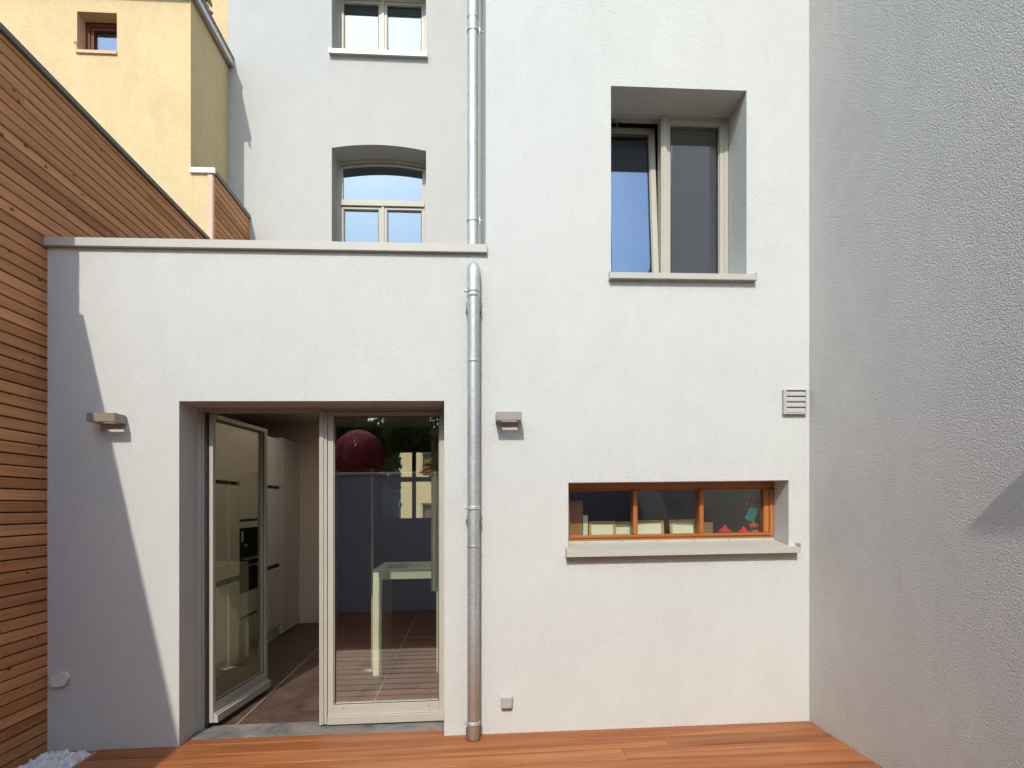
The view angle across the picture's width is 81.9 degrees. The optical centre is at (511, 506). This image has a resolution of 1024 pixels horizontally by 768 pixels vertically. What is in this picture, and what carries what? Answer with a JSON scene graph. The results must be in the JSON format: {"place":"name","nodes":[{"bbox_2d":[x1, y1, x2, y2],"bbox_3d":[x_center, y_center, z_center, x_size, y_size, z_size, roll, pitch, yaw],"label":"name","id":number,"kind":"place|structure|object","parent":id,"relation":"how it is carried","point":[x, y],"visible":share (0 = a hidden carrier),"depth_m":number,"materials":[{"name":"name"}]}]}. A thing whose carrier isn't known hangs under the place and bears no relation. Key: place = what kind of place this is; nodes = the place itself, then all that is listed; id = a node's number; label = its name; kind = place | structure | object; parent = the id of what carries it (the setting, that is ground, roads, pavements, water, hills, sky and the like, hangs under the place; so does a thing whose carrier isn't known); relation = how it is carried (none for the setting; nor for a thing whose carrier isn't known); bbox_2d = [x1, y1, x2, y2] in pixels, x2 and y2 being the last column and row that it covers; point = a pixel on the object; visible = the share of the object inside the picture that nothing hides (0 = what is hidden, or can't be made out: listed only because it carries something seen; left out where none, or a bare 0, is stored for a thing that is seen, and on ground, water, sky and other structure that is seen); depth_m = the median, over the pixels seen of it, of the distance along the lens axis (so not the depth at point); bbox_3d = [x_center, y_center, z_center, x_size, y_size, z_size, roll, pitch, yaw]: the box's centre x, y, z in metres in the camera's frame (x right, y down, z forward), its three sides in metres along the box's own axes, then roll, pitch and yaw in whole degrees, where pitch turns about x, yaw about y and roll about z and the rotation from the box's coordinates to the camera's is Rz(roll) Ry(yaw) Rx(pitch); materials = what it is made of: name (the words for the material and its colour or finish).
{"place":"outdoors","nodes":[
{"label":"outdoors","id":0,"kind":"place"},
{"bbox_2d":[0,0,233,216],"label":"yellow house","id":1,"kind":"structure","parent":0,"point":[144,83],"depth_m":6.18,"materials":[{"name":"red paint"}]},
{"bbox_2d":[75,22,116,54],"bbox_3d":[-4.323,-4.924,6.234,0.404,0.443,0.220,0,0,-4],"label":"window","id":2,"kind":"structure","parent":1,"relation":"in","point":[92,28],"depth_m":6.28,"materials":[{"name":"red wood"}]},
{"bbox_2d":[385,453,400,508],"label":"sky","id":3,"kind":"structure","parent":0,"point":[400,453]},
{"bbox_2d":[401,453,430,517],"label":"beige house","id":4,"kind":"structure","parent":0,"point":[423,499],"depth_m":29.74,"materials":[{"name":"white paint"}]},
{"bbox_2d":[421,453,427,476],"bbox_3d":[-3.948,-2.139,29.938,1.300,1.318,0.080,0,0,-4],"label":"window","id":5,"kind":"structure","parent":4,"relation":"in","point":[421,453],"depth_m":29.86,"materials":[{"name":"white paint"}]},
{"bbox_2d":[421,503,430,517],"bbox_3d":[-3.948,0.261,29.938,1.300,0.918,0.080,0,0,-4],"label":"window","id":6,"kind":"structure","parent":4,"relation":"in","point":[421,503],"depth_m":29.86,"materials":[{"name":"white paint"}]},
{"label":"ground","id":7,"kind":"structure","parent":0,"visible":0},
{"bbox_2d":[17,749,90,767],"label":"gravel","id":8,"kind":"structure","parent":7,"relation":"on","point":[66,758],"depth_m":3.64,"materials":[{"name":"white gravel"}]},
{"bbox_2d":[71,751,95,767],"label":"deck edging","id":9,"kind":"object","parent":7,"relation":"on","point":[83,760],"visible":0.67,"depth_m":3.65,"materials":[{"name":"grey metal"}]},
{"bbox_2d":[0,22,210,767],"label":"clad wall","id":10,"kind":"structure","parent":7,"relation":"on","point":[70,166],"depth_m":3.67,"materials":[{"name":"brown wood"}]},
{"bbox_2d":[383,453,402,517],"bbox_3d":[-5.204,-0.747,16.635,4.118,5.408,2.578,0,0,-4],"label":"hedge","id":11,"kind":"object","parent":7,"relation":"on","point":[391,498],"visible":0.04,"depth_m":16.57,"materials":[{"name":"green plant"}]},
{"bbox_2d":[43,0,808,752],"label":"house","id":12,"kind":"structure","parent":7,"relation":"on","point":[639,252],"depth_m":4.08,"materials":[{"name":"white paint"}]},
{"bbox_2d":[49,671,70,687],"bbox_3d":[-2.904,1.109,3.791,0.120,0.100,0.030,0,0,-4],"label":"outlet box","id":13,"kind":"object","parent":12,"relation":"attached to","point":[60,679],"visible":1,"depth_m":3.78,"materials":[{"name":"grey plastic"}]},
{"bbox_2d":[86,413,125,423],"bbox_3d":[-2.580,-0.561,3.761,0.168,0.057,0.134,0,0,-4],"label":"wall lamp","id":14,"kind":"object","parent":12,"relation":"attached to","point":[106,418],"visible":1,"depth_m":3.70,"materials":[{"name":"grey metal"}]},
{"bbox_2d":[189,167,250,239],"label":"clad stub wall","id":15,"kind":"structure","parent":12,"relation":"attached to","point":[218,211],"depth_m":6.24,"materials":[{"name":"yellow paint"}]},
{"bbox_2d":[216,422,280,676],"bbox_3d":[-2.999,0.388,5.712,0.593,2.382,2.915,0,0,-4],"label":"kitchen cabinet","id":16,"kind":"object","parent":12,"relation":"on","point":[236,511],"visible":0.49,"depth_m":5.88,"materials":[{"name":"white paint"}]},
{"bbox_2d":[238,527,257,593],"bbox_3d":[-2.720,0.546,6.165,0.073,0.650,0.552,0,0,-4],"label":"oven","id":17,"kind":"object","parent":16,"relation":"in","point":[248,577],"visible":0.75,"depth_m":6.11,"materials":[{"name":"black glass"}]},
{"bbox_2d":[272,437,298,633],"bbox_3d":[-3.125,0.357,7.545,0.598,2.405,0.720,0,0,-4],"label":"tall cupboard","id":18,"kind":"object","parent":12,"relation":"on","point":[289,563],"visible":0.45,"depth_m":7.49,"materials":[{"name":"white paint"}]},
{"bbox_2d":[198,407,443,729],"bbox_3d":[-1.364,0.423,4.603,1.732,2.279,0.902,0,0,-4],"label":"terrace door","id":19,"kind":"structure","parent":12,"relation":"in","point":[211,708],"depth_m":4.19,"materials":[{"name":"grey paint"}]},
{"bbox_2d":[336,430,387,670],"bbox_3d":[-1.469,0.406,5.701,0.537,2.293,0.512,0,0,-4],"label":"floor lamp","id":20,"kind":"object","parent":12,"relation":"on","point":[359,450],"visible":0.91,"depth_m":5.54,"materials":[{"name":"red plastic"}]},
{"bbox_2d":[329,0,426,57],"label":"upper window","id":21,"kind":"structure","parent":12,"relation":"in","point":[382,5],"depth_m":7.60,"materials":[{"name":"grey paint"}]},
{"bbox_2d":[337,159,425,242],"bbox_3d":[-1.666,-3.542,7.634,1.158,1.862,0.096,0,0,-4],"label":"arched window","id":22,"kind":"structure","parent":12,"relation":"in","point":[382,207],"depth_m":7.60,"materials":[{"name":"grey paint"}]},
{"bbox_2d":[379,449,430,521],"bbox_3d":[-1.422,-0.314,8.647,1.030,1.074,0.070,0,0,-4],"label":"room window","id":23,"kind":"structure","parent":12,"relation":"in","point":[413,479],"depth_m":8.61,"materials":[{"name":"paint"}]},
{"bbox_2d":[373,561,437,675],"bbox_3d":[-0.678,1.056,5.807,1.243,0.991,0.720,0,0,-4],"label":"counter table","id":24,"kind":"object","parent":12,"relation":"on","point":[383,576],"visible":0.41,"depth_m":5.43,"materials":[{"name":"white paint"}]},
{"bbox_2d":[386,563,430,567],"bbox_3d":[-0.991,0.570,5.720,0.420,0.011,0.390,0,0,-4],"label":"open magazine","id":25,"kind":"object","parent":24,"relation":"on","point":[401,565],"visible":0.92,"depth_m":5.69,"materials":[{"name":"grey paper"}]},
{"bbox_2d":[419,461,430,481],"bbox_3d":[-0.867,-0.715,6.956,0.480,0.860,0.457,0,0,-4],"label":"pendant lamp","id":26,"kind":"object","parent":12,"relation":"hanging from","point":[426,471],"visible":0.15,"depth_m":6.87,"materials":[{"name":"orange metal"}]},
{"bbox_2d":[431,417,437,591],"bbox_3d":[-0.535,-0.244,4.496,0.160,1.777,0.040,0,0,-4],"label":"curtain","id":27,"kind":"object","parent":12,"relation":"hanging from","point":[434,504],"visible":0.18,"depth_m":4.50,"materials":[{"name":"grey fabric"}]},
{"bbox_2d":[464,262,480,741],"bbox_3d":[-0.264,-0.008,3.954,0.110,3.287,0.174,0,0,-4],"label":"downpipe","id":28,"kind":"object","parent":12,"relation":"attached to","point":[473,520],"visible":1,"depth_m":3.88,"materials":[{"name":"metal"}]},
{"bbox_2d":[467,0,482,243],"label":"downpipe","id":29,"kind":"object","parent":12,"relation":"on","point":[474,31],"visible":0.89,"depth_m":4.85,"materials":[{"name":"metal"}]},
{"bbox_2d":[501,693,511,708],"bbox_3d":[-0.037,1.311,3.981,0.076,0.093,0.052,0,0,-4],"label":"outlet box","id":30,"kind":"object","parent":12,"relation":"attached to","point":[506,700],"visible":1,"depth_m":3.96,"materials":[{"name":"grey plastic"}]},
{"bbox_2d":[495,412,521,422],"bbox_3d":[-0.024,-0.596,3.940,0.168,0.057,0.134,0,0,-4],"label":"wall lamp","id":31,"kind":"object","parent":12,"relation":"attached to","point":[508,417],"visible":1,"depth_m":3.88,"materials":[{"name":"silver metal"}]},
{"bbox_2d":[570,501,582,534],"bbox_3d":[0.457,0.093,4.418,0.128,0.273,0.090,0,0,-4],"label":"board box","id":32,"kind":"object","parent":12,"relation":"on","point":[576,517],"visible":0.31,"depth_m":4.37,"materials":[{"name":"brown cardboard"}]},
{"bbox_2d":[583,515,587,534],"bbox_3d":[0.544,0.145,4.386,0.034,0.165,0.015,0,0,-4],"label":"white card","id":33,"kind":"object","parent":12,"relation":"on","point":[585,524],"visible":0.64,"depth_m":4.38,"materials":[{"name":"white paper"}]},
{"bbox_2d":[588,521,615,534],"bbox_3d":[0.671,0.168,4.395,0.205,0.123,0.034,0,0,-4],"label":"picture frame","id":34,"kind":"object","parent":12,"relation":"on","point":[601,527],"visible":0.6,"depth_m":4.39,"materials":[{"name":"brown wood"}]},
{"bbox_2d":[616,521,630,533],"bbox_3d":[0.833,0.169,4.433,0.160,0.117,0.037,0,0,-4],"label":"picture frame","id":35,"kind":"object","parent":12,"relation":"on","point":[623,527],"visible":0.56,"depth_m":4.43,"materials":[{"name":"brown wood"}]},
{"bbox_2d":[638,520,663,533],"bbox_3d":[1.023,0.163,4.416,0.225,0.124,0.038,0,0,-1],"label":"picture frame","id":36,"kind":"object","parent":12,"relation":"on","point":[650,526],"visible":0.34,"depth_m":4.42,"materials":[{"name":"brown wood"}]},
{"bbox_2d":[669,519,695,533],"bbox_3d":[1.286,0.159,4.449,0.205,0.126,0.043,0,0,-8],"label":"picture frame","id":37,"kind":"object","parent":12,"relation":"on","point":[683,526],"visible":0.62,"depth_m":4.45,"materials":[{"name":"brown wood"}]},
{"bbox_2d":[609,114,756,281],"bbox_3d":[1.147,-2.231,4.305,1.066,1.358,0.523,0,0,-4],"label":"wing window","id":38,"kind":"structure","parent":12,"relation":"in","point":[660,235],"depth_m":4.41,"materials":[{"name":"grey paint"}]},
{"bbox_2d":[565,482,800,557],"bbox_3d":[1.159,0.079,4.367,1.632,0.526,0.688,0,0,-4],"label":"low window","id":39,"kind":"structure","parent":12,"relation":"in","point":[698,543],"depth_m":4.26,"materials":[{"name":"orange wood"}]},
{"bbox_2d":[695,522,712,532],"bbox_3d":[1.453,0.165,4.492,0.125,0.101,0.080,0,0,-4],"label":"brown carton","id":40,"kind":"object","parent":12,"relation":"on","point":[708,527],"visible":0.46,"depth_m":4.46,"materials":[{"name":"brown cardboard"}]},
{"bbox_2d":[717,524,731,532],"bbox_3d":[1.608,0.173,4.463,0.110,0.081,0.110,0,0,-4],"label":"red ornament","id":41,"kind":"object","parent":12,"relation":"on","point":[724,529],"visible":0.83,"depth_m":4.44,"materials":[{"name":"paint"}]},
{"bbox_2d":[737,526,749,531],"bbox_3d":[1.752,0.177,4.473,0.094,0.068,0.094,0,0,-4],"label":"red ornament","id":42,"kind":"object","parent":12,"relation":"on","point":[743,529],"visible":0.7,"depth_m":4.45,"materials":[{"name":"paint"}]},
{"bbox_2d":[741,489,759,511],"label":"pink flowers","id":43,"kind":"object","parent":12,"relation":"hanging from","point":[757,501],"visible":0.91,"depth_m":4.50,"materials":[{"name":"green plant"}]},
{"bbox_2d":[745,506,758,521],"bbox_3d":[1.817,0.056,4.473,0.108,0.124,0.016,0,0,-4],"label":"teal card","id":44,"kind":"object","parent":12,"relation":"hanging from","point":[751,514],"visible":1,"depth_m":4.47,"materials":[{"name":"teal paper"}]},
{"bbox_2d":[747,522,759,531],"bbox_3d":[1.838,0.161,4.479,0.105,0.099,0.096,0,0,21],"label":"orange flower","id":45,"kind":"object","parent":12,"relation":"on","point":[753,525],"visible":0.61,"depth_m":4.45,"materials":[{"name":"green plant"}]},
{"bbox_2d":[782,389,806,414],"bbox_3d":[1.978,-0.732,4.133,0.168,0.174,0.028,0,0,-4],"label":"vent grille","id":46,"kind":"object","parent":12,"relation":"attached to","point":[794,401],"visible":1,"depth_m":4.12,"materials":[{"name":"grey plastic"}]},
{"bbox_2d":[809,0,1023,767],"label":"side wall","id":47,"kind":"structure","parent":7,"relation":"on","point":[916,383],"depth_m":3.15,"materials":[{"name":"grey paint"}]},
{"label":"deck base","id":48,"kind":"structure","parent":0,"visible":0},
{"bbox_2d":[72,721,881,767],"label":"deck","id":49,"kind":"structure","parent":48,"relation":"on","point":[803,744],"depth_m":3.72,"materials":[{"name":"brown wood"}]},
{"bbox_2d":[103,722,854,767],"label":"deck screws","id":50,"kind":"object","parent":49,"relation":"attached to","point":[517,744],"visible":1,"depth_m":3.69,"materials":[{"name":"grey metal"}]}
]}

